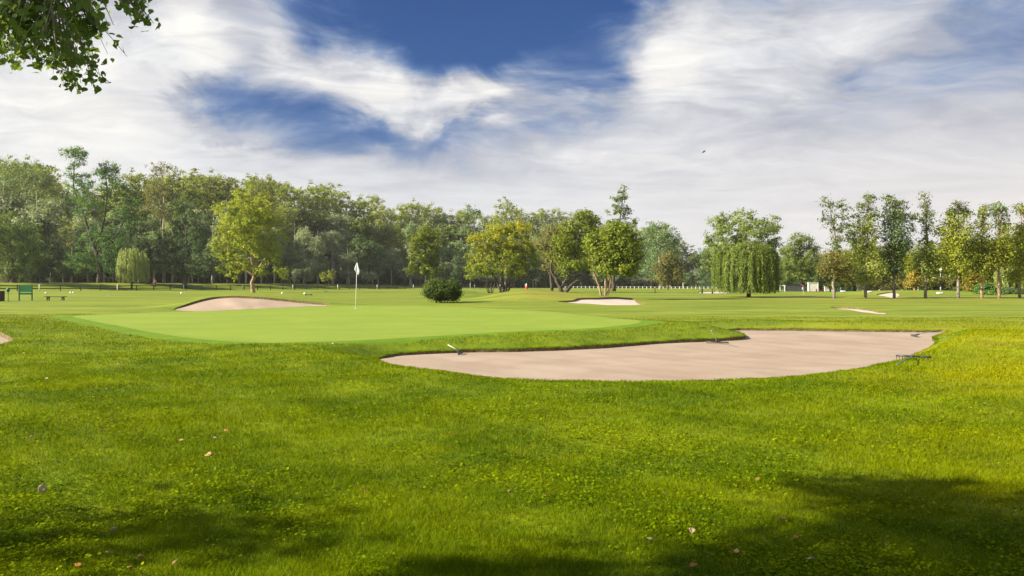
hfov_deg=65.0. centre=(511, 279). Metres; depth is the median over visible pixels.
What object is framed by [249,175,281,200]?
olive poplar
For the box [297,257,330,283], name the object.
dark tree
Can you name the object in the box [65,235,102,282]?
silver poplar
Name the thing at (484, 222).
olive poplar
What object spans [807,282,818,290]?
white wall
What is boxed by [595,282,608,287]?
shrub
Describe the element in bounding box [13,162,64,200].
olive poplar
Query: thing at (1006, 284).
weeping willow
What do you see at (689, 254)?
olive poplar
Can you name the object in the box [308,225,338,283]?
grey poplar
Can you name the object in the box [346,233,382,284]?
dark tree
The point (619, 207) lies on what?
poplar tree
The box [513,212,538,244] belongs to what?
olive poplar
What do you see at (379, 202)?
olive poplar
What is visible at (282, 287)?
post and rail fence
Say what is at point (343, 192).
olive poplar
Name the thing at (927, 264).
poplar tree
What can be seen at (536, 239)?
olive poplar
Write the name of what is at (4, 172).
olive poplar
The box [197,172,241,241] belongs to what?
olive poplar
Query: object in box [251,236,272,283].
grey poplar
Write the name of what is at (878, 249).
golden poplar
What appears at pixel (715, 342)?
bunker rake
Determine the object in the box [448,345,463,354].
bunker rake
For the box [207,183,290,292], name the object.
plane tree
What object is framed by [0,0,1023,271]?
sky
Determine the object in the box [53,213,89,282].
olive poplar
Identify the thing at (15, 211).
grey poplar
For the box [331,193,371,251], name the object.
olive poplar
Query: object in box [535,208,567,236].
olive poplar
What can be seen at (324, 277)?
sapling
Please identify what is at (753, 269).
weeping willow
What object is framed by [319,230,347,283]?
silver poplar
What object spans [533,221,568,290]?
broadleaf tree
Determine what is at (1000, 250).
poplar tree
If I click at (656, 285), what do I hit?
shrub
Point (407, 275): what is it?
silver poplar
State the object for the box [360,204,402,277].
olive poplar
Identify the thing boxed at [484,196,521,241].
olive poplar
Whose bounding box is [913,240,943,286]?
golden poplar
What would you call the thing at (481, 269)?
field maple
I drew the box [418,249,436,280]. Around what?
grey poplar
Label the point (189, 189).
olive poplar
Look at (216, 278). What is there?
dark tree
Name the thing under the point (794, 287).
dark wall
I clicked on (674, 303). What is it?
ground
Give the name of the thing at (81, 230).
silver poplar
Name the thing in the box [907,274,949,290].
court fence
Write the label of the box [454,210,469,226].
olive poplar
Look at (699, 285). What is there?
shrub
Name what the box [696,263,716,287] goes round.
dark tree
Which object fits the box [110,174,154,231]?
olive poplar
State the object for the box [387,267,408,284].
shrub
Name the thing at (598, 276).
silver poplar
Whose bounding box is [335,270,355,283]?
shrub
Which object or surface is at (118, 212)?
olive poplar
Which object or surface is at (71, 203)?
grey poplar
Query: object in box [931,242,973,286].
golden poplar
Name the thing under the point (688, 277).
grey poplar
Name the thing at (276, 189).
olive poplar
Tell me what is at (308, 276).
sapling
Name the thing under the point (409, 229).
grey poplar
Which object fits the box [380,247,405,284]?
silver poplar
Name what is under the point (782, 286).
shrub
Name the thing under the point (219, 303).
sand bunker
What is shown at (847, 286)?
golden poplar
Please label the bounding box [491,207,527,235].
olive poplar
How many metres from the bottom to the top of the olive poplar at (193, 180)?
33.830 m
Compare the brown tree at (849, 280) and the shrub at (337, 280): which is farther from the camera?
the shrub at (337, 280)
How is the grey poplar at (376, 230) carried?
on the ground at (674, 303)
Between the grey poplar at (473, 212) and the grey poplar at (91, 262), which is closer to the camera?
the grey poplar at (91, 262)
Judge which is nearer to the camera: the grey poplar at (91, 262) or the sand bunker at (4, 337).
the sand bunker at (4, 337)
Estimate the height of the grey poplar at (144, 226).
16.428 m
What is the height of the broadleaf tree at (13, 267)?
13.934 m
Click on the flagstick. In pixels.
(357, 269)
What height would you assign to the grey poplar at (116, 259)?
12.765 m
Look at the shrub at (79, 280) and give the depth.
190.96 m
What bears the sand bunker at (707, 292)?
on the ground at (674, 303)
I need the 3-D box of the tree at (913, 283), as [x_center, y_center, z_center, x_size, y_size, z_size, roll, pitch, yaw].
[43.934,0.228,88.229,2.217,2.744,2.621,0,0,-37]
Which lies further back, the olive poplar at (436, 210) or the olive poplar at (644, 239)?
the olive poplar at (644, 239)
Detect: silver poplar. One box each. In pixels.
[0,193,36,282]
[11,195,70,282]
[39,197,70,282]
[62,212,99,282]
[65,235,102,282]
[165,207,213,282]
[192,224,210,282]
[205,199,245,282]
[239,209,267,283]
[263,226,288,283]
[282,225,323,283]
[305,234,330,283]
[313,212,356,283]
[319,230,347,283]
[335,249,359,283]
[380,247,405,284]
[397,242,422,284]
[402,228,429,284]
[475,257,496,286]
[516,228,540,285]
[589,266,619,285]
[626,268,644,287]
[642,267,657,287]
[688,268,704,287]
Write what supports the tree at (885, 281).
on the ground at (674, 303)
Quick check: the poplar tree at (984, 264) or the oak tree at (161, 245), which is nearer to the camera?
the poplar tree at (984, 264)
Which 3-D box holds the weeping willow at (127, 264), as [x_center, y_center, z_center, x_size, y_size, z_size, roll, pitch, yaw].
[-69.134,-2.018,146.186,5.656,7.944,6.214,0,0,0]
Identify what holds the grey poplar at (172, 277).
on the ground at (674, 303)
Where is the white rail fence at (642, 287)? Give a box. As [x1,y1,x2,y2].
[573,286,699,288]
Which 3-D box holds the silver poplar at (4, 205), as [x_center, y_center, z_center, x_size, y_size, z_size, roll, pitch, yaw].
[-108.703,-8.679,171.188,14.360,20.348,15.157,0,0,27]
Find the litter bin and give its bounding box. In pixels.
[0,291,4,300]
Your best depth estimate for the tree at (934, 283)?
91.76 m
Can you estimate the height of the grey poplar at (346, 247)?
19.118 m
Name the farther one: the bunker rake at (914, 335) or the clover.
the bunker rake at (914, 335)
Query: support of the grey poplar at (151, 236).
on the ground at (674, 303)
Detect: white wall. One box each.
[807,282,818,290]
[863,287,891,290]
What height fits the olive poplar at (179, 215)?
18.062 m
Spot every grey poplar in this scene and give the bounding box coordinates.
[0,209,13,224]
[0,250,19,282]
[7,205,20,218]
[47,231,73,282]
[52,255,90,282]
[55,188,106,281]
[55,226,78,282]
[83,224,114,282]
[92,206,136,282]
[105,241,122,282]
[118,218,145,282]
[124,222,155,282]
[131,216,156,282]
[135,183,174,235]
[140,215,166,282]
[142,231,164,282]
[147,202,173,271]
[159,220,193,282]
[182,238,196,282]
[192,226,225,282]
[199,213,221,282]
[235,227,264,283]
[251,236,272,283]
[270,221,312,283]
[276,258,297,283]
[292,189,338,250]
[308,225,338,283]
[335,221,367,283]
[362,224,390,284]
[392,222,423,284]
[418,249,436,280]
[428,230,450,279]
[430,254,453,278]
[431,212,451,255]
[445,224,477,284]
[451,203,490,256]
[464,251,476,286]
[491,240,511,284]
[495,262,515,285]
[501,229,518,286]
[524,257,540,287]
[539,224,552,273]
[556,266,572,282]
[638,249,651,287]
[679,270,693,286]
[798,267,825,282]
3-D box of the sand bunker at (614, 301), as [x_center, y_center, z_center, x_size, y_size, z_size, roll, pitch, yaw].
[6.164,1.558,55.411,6.051,0.516,9.553,0,0,0]
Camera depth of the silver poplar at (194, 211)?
194.43 m
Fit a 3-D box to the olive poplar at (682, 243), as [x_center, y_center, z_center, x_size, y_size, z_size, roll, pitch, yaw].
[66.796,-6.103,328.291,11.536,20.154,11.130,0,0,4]
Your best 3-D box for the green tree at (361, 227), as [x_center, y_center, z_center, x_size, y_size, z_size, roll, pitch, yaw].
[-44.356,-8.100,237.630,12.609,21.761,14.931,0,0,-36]
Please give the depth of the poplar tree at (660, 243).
204.67 m
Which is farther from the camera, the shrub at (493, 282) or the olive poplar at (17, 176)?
the shrub at (493, 282)
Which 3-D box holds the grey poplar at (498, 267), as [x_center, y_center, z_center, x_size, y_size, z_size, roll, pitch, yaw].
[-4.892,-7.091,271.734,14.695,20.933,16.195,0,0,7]
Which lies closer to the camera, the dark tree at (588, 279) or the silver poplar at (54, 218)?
the silver poplar at (54, 218)
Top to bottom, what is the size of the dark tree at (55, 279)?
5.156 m
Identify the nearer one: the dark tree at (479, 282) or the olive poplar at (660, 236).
the dark tree at (479, 282)
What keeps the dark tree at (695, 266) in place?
on the ground at (674, 303)
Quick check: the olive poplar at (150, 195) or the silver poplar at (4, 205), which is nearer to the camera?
the silver poplar at (4, 205)
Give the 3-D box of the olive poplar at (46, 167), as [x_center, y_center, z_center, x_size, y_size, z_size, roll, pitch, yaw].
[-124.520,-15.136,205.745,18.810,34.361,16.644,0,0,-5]
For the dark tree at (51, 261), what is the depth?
157.76 m
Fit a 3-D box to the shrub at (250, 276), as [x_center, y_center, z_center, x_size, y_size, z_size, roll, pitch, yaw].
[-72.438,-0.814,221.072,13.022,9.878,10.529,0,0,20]
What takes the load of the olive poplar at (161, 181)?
on the ground at (674, 303)
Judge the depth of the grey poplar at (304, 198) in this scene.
248.98 m
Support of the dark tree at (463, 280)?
on the ground at (674, 303)
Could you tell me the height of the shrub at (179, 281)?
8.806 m
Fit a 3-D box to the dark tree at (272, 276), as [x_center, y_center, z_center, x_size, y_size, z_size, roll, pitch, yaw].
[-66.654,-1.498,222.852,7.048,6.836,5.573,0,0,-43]
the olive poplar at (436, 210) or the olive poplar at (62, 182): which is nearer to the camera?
the olive poplar at (62, 182)
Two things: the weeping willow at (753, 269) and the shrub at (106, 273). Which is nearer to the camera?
the weeping willow at (753, 269)
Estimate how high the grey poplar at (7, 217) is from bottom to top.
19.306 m
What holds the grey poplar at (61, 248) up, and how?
on the ground at (674, 303)
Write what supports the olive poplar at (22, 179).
on the ground at (674, 303)
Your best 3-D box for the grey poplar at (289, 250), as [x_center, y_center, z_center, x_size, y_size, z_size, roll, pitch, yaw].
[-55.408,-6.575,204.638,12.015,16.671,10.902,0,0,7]
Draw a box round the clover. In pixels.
[0,354,1023,575]
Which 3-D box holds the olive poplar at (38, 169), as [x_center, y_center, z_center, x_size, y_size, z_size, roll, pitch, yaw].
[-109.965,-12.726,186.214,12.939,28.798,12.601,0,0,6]
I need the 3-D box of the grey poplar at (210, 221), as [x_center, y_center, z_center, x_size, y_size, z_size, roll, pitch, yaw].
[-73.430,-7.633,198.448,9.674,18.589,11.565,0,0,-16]
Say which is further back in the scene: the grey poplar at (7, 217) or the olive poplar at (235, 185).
the olive poplar at (235, 185)
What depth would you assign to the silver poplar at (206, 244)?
195.33 m
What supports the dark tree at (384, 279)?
on the ground at (674, 303)
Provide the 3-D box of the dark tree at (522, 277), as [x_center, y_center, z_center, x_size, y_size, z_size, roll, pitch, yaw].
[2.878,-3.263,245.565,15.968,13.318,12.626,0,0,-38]
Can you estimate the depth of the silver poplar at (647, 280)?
264.26 m
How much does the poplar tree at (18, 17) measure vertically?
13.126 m
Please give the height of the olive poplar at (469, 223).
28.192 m
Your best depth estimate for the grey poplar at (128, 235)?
180.79 m
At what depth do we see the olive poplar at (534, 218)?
301.47 m
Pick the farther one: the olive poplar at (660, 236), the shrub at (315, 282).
the olive poplar at (660, 236)
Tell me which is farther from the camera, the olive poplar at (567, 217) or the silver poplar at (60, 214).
the olive poplar at (567, 217)
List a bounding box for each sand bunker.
[0,332,13,343]
[174,296,328,310]
[379,329,945,381]
[558,297,645,304]
[698,291,728,293]
[832,307,887,313]
[877,292,898,297]
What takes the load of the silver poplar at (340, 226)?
on the ground at (674, 303)
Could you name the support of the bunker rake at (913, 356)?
on the ground at (674, 303)
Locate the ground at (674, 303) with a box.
[0,283,1023,575]
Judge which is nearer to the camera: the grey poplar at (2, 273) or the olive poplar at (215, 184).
the grey poplar at (2, 273)
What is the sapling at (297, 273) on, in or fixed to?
on the ground at (674, 303)
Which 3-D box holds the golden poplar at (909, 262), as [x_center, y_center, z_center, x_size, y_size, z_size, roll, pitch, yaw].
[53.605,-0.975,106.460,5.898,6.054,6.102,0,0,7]
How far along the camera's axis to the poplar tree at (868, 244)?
67.18 m
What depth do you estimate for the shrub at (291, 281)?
228.38 m
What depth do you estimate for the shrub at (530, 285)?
279.28 m
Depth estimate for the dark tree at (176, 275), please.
202.34 m
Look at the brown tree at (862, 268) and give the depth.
126.77 m
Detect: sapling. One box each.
[280,266,291,286]
[291,269,301,282]
[303,267,312,281]
[319,269,334,284]
[360,270,377,285]
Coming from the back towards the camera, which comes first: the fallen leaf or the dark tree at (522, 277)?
the dark tree at (522, 277)
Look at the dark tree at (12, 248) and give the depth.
157.01 m
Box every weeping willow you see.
[115,246,149,287]
[709,241,782,296]
[993,247,1023,289]
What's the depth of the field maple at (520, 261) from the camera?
99.56 m
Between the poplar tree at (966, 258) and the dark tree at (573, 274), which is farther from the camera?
the dark tree at (573, 274)
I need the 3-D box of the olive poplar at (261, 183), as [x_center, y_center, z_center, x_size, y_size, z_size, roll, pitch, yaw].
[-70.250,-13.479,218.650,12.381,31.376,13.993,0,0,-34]
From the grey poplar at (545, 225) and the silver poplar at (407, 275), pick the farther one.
the grey poplar at (545, 225)
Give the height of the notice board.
1.300 m
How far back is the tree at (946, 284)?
91.72 m
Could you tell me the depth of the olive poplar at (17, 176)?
193.68 m
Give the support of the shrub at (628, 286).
on the ground at (674, 303)
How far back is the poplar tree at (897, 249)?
67.59 m
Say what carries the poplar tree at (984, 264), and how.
on the ground at (674, 303)
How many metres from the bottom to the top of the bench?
0.332 m
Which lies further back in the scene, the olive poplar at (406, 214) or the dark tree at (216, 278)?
the olive poplar at (406, 214)
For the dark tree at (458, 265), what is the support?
on the ground at (674, 303)
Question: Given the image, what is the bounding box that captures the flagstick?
[355,263,359,308]
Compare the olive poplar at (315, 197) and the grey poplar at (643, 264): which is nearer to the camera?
the olive poplar at (315, 197)
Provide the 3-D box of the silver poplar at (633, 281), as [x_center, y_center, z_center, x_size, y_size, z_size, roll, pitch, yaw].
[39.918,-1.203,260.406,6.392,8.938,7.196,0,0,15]
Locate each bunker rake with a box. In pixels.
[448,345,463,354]
[706,330,728,343]
[896,355,930,364]
[911,330,939,336]
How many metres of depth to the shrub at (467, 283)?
271.76 m
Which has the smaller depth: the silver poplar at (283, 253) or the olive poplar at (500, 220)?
the silver poplar at (283, 253)
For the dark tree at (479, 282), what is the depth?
270.67 m
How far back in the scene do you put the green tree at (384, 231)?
242.65 m
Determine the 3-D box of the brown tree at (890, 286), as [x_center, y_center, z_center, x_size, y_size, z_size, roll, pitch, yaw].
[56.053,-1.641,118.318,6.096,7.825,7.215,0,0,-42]
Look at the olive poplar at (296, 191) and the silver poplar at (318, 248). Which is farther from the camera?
the olive poplar at (296, 191)
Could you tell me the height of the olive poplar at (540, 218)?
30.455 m
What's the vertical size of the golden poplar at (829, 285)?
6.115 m
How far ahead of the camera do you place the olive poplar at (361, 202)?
247.75 m
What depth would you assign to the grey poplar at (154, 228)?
193.79 m
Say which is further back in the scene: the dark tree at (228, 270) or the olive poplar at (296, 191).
the olive poplar at (296, 191)
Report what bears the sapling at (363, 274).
on the ground at (674, 303)
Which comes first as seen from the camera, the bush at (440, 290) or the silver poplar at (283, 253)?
the bush at (440, 290)
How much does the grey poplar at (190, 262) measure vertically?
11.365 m
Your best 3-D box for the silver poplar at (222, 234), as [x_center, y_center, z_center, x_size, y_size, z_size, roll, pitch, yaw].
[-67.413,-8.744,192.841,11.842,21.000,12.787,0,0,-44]
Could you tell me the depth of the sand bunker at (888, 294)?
80.82 m
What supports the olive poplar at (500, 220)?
on the ground at (674, 303)
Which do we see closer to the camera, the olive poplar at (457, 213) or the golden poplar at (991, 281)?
the golden poplar at (991, 281)
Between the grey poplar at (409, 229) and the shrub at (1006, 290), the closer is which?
the shrub at (1006, 290)
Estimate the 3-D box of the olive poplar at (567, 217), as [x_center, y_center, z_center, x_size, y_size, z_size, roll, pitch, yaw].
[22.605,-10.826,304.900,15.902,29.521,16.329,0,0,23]
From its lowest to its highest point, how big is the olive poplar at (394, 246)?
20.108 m
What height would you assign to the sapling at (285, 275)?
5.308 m
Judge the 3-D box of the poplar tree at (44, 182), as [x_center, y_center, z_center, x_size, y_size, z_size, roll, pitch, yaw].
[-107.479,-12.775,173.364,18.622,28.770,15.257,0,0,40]
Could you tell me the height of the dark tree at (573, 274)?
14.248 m
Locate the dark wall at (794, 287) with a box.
[785,285,807,290]
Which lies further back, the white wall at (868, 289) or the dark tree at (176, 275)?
the dark tree at (176, 275)
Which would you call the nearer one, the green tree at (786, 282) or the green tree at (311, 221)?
the green tree at (786, 282)
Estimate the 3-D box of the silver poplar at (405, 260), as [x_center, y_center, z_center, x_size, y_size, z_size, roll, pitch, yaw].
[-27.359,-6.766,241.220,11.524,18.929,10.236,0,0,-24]
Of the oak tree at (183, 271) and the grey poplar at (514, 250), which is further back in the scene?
the grey poplar at (514, 250)
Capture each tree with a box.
[0,0,160,93]
[0,152,60,282]
[0,209,54,282]
[0,215,54,282]
[0,228,29,275]
[16,239,66,282]
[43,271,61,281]
[58,145,148,282]
[120,228,178,283]
[137,161,183,282]
[158,196,216,288]
[165,265,182,280]
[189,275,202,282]
[203,265,224,281]
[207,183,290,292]
[215,237,244,282]
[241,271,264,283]
[264,264,279,282]
[271,208,337,283]
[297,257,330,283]
[340,216,385,284]
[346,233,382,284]
[369,254,392,284]
[370,224,397,284]
[403,224,444,282]
[431,223,474,279]
[448,255,467,282]
[450,253,469,286]
[472,261,488,286]
[500,249,543,287]
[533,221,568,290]
[538,258,560,287]
[544,207,602,291]
[560,246,589,287]
[579,258,603,287]
[581,218,649,295]
[604,184,642,290]
[607,275,626,287]
[637,220,685,288]
[650,249,686,289]
[684,255,701,278]
[690,248,720,277]
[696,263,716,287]
[698,207,786,272]
[778,258,797,286]
[779,232,822,284]
[810,196,861,297]
[820,248,860,290]
[840,190,893,297]
[853,245,879,290]
[870,270,890,290]
[874,193,921,297]
[874,245,911,289]
[889,274,908,289]
[902,270,923,289]
[909,192,950,297]
[918,273,944,289]
[933,198,993,297]
[940,274,963,290]
[960,270,986,291]
[964,203,998,297]
[981,201,1021,297]
[995,202,1023,297]
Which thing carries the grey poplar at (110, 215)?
on the ground at (674, 303)
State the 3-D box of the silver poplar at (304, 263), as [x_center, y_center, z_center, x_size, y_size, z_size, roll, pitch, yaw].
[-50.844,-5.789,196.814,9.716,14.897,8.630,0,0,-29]
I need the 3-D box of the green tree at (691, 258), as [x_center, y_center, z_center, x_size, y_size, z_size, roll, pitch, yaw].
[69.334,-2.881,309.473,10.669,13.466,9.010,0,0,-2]
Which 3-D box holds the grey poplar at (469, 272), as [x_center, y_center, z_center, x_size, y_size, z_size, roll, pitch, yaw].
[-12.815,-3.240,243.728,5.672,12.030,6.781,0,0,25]
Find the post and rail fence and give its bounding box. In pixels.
[0,285,516,290]
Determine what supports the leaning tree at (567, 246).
on the ground at (674, 303)
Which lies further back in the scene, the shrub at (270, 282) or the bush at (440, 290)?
the shrub at (270, 282)
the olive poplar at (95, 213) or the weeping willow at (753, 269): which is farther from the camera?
the olive poplar at (95, 213)
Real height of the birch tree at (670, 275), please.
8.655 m
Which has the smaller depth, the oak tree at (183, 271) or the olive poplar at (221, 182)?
the oak tree at (183, 271)
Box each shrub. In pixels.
[8,275,56,282]
[57,267,106,282]
[95,269,118,282]
[129,266,168,282]
[158,273,194,282]
[229,272,249,283]
[236,271,272,283]
[263,270,279,283]
[275,272,303,283]
[295,279,320,283]
[322,275,345,283]
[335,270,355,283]
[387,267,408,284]
[406,277,430,284]
[462,276,476,286]
[483,276,499,286]
[516,280,541,287]
[533,278,548,287]
[572,276,590,287]
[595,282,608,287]
[617,278,637,287]
[635,276,645,287]
[648,273,664,287]
[676,278,694,287]
[689,275,708,287]
[745,272,803,289]
[952,283,966,290]
[969,282,1003,294]
[1001,286,1023,294]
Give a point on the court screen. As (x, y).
(847, 289)
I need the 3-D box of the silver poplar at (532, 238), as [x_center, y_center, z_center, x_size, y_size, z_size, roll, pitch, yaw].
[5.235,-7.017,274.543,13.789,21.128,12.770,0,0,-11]
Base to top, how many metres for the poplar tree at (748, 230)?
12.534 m
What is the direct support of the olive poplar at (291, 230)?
on the ground at (674, 303)
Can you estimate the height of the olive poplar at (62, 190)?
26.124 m
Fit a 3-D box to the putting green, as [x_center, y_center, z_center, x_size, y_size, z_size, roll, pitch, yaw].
[-5.876,1.482,31.484,17.590,0.171,20.735,0,0,-40]
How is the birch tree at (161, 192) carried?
on the ground at (674, 303)
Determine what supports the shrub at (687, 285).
on the ground at (674, 303)
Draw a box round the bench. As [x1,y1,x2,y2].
[44,296,66,300]
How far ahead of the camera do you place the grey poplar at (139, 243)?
170.57 m
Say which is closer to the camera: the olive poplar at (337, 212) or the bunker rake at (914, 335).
the bunker rake at (914, 335)
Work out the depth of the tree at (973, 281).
85.60 m
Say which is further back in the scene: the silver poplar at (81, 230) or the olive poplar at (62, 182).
the olive poplar at (62, 182)
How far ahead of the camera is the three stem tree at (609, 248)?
62.08 m
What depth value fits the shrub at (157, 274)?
201.37 m
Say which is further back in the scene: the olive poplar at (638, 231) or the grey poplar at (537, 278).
the olive poplar at (638, 231)
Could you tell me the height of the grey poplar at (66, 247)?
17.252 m
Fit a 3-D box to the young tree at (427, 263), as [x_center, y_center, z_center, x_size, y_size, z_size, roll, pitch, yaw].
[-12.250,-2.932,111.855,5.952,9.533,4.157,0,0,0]
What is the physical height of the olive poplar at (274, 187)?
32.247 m
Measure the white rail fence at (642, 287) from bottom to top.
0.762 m
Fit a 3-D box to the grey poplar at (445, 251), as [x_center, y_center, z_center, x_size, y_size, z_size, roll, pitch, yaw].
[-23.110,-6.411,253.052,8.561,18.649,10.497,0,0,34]
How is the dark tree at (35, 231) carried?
on the ground at (674, 303)
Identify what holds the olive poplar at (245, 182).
on the ground at (674, 303)
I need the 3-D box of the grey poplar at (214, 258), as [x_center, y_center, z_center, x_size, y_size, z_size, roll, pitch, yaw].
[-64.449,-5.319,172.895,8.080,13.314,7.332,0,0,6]
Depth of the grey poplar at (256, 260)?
181.70 m
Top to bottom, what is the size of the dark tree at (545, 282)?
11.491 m
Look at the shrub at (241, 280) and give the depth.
216.84 m
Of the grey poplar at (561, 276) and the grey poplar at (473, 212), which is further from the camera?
the grey poplar at (473, 212)
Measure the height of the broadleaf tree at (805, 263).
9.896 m
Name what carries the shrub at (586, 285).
on the ground at (674, 303)
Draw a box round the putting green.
[73,306,640,342]
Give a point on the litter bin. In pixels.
(2, 295)
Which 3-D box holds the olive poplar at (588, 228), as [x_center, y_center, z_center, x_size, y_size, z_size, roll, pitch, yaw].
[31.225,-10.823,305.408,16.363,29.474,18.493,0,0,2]
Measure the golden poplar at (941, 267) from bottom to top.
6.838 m
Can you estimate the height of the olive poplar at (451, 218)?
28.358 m
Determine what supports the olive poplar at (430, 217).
on the ground at (674, 303)
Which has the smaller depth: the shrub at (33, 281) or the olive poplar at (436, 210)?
the shrub at (33, 281)
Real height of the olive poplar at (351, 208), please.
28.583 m
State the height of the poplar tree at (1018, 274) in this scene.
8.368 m
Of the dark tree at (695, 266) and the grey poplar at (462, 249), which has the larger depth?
the dark tree at (695, 266)
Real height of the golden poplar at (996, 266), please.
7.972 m
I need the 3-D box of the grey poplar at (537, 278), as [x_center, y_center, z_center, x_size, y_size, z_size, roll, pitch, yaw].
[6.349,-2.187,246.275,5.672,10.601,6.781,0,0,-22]
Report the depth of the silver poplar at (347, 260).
209.31 m
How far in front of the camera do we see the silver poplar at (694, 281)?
270.56 m
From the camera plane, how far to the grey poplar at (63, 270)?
157.48 m
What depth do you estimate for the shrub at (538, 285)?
282.24 m
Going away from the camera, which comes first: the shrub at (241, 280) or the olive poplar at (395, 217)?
the shrub at (241, 280)
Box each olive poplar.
[0,158,23,200]
[0,163,43,210]
[1,158,39,204]
[8,154,59,192]
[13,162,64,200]
[21,163,73,282]
[28,178,76,240]
[45,181,74,230]
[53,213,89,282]
[67,188,103,282]
[81,181,143,282]
[83,188,114,253]
[98,167,153,279]
[98,184,146,280]
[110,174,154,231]
[142,178,165,229]
[148,169,179,224]
[149,171,209,282]
[154,169,215,206]
[157,168,220,282]
[157,210,187,282]
[192,167,239,282]
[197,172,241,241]
[200,174,239,241]
[227,173,271,210]
[238,173,277,283]
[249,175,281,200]
[254,199,289,283]
[258,174,294,268]
[264,202,308,283]
[270,184,300,217]
[276,181,307,242]
[282,179,332,236]
[298,182,343,221]
[311,184,350,249]
[325,204,358,268]
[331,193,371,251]
[335,193,385,281]
[342,201,365,230]
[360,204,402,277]
[361,195,386,239]
[376,222,409,284]
[378,207,407,255]
[394,203,425,260]
[395,198,431,251]
[411,202,450,245]
[416,204,439,256]
[441,208,471,250]
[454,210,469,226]
[457,210,478,243]
[475,212,497,246]
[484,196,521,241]
[490,214,509,248]
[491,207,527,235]
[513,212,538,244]
[525,233,545,287]
[527,209,546,237]
[528,208,558,241]
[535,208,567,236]
[557,212,585,232]
[578,214,605,236]
[634,226,649,251]
[637,230,656,250]
[645,221,676,250]
[673,240,688,262]
[677,244,695,265]
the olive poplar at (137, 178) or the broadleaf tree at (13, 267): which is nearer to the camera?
the broadleaf tree at (13, 267)
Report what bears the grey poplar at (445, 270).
on the ground at (674, 303)
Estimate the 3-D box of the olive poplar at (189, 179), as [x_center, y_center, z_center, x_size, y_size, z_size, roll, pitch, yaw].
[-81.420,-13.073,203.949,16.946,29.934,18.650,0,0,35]
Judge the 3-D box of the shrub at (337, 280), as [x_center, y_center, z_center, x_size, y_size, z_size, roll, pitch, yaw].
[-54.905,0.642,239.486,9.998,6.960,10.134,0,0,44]
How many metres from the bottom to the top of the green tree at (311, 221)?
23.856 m
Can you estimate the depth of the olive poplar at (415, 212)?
265.90 m
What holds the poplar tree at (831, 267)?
on the ground at (674, 303)
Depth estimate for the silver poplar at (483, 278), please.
243.61 m
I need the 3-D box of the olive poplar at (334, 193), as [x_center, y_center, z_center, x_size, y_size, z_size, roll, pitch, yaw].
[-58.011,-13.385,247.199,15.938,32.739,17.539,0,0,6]
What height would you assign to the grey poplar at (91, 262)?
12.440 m
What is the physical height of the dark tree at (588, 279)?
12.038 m
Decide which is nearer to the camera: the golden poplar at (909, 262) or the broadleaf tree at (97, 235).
the golden poplar at (909, 262)
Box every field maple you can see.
[463,217,539,292]
[463,262,500,292]
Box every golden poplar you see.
[812,254,853,291]
[841,250,863,290]
[858,248,883,290]
[895,249,936,289]
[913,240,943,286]
[929,244,967,289]
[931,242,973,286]
[964,244,1001,286]
[988,235,1023,287]
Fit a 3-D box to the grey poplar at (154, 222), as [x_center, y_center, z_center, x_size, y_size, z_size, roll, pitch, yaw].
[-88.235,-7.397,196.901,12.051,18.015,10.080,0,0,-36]
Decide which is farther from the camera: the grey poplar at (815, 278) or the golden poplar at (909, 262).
the grey poplar at (815, 278)
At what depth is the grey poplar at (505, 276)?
241.61 m
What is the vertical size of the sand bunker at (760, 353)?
0.241 m
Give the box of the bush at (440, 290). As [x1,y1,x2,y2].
[420,277,464,302]
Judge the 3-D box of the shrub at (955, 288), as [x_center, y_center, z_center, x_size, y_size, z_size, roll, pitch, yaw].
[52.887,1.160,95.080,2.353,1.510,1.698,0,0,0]
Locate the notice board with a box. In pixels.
[18,285,32,300]
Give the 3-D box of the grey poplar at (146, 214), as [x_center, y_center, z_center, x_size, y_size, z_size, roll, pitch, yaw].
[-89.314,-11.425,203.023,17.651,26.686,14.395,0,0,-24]
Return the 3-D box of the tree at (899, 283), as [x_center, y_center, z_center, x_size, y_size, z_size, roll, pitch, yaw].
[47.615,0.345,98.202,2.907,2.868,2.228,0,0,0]
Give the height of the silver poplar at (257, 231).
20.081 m
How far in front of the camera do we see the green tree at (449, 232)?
257.10 m
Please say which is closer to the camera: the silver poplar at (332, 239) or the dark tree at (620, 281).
the silver poplar at (332, 239)
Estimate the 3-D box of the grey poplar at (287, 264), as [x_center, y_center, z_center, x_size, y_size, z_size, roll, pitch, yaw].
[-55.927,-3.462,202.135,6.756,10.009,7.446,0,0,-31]
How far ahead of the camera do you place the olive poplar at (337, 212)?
253.80 m
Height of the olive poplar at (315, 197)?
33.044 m
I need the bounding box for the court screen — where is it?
[836,283,856,290]
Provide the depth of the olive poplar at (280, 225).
206.41 m
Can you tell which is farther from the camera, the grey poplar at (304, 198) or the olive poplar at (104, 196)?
the grey poplar at (304, 198)
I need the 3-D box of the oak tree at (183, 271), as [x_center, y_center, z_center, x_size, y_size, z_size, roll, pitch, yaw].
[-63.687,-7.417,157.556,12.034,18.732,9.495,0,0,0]
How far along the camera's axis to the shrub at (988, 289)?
79.62 m
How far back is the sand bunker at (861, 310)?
42.69 m
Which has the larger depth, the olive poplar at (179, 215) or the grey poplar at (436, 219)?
the grey poplar at (436, 219)
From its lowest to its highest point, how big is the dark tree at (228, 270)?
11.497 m
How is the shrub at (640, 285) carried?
on the ground at (674, 303)
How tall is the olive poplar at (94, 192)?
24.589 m

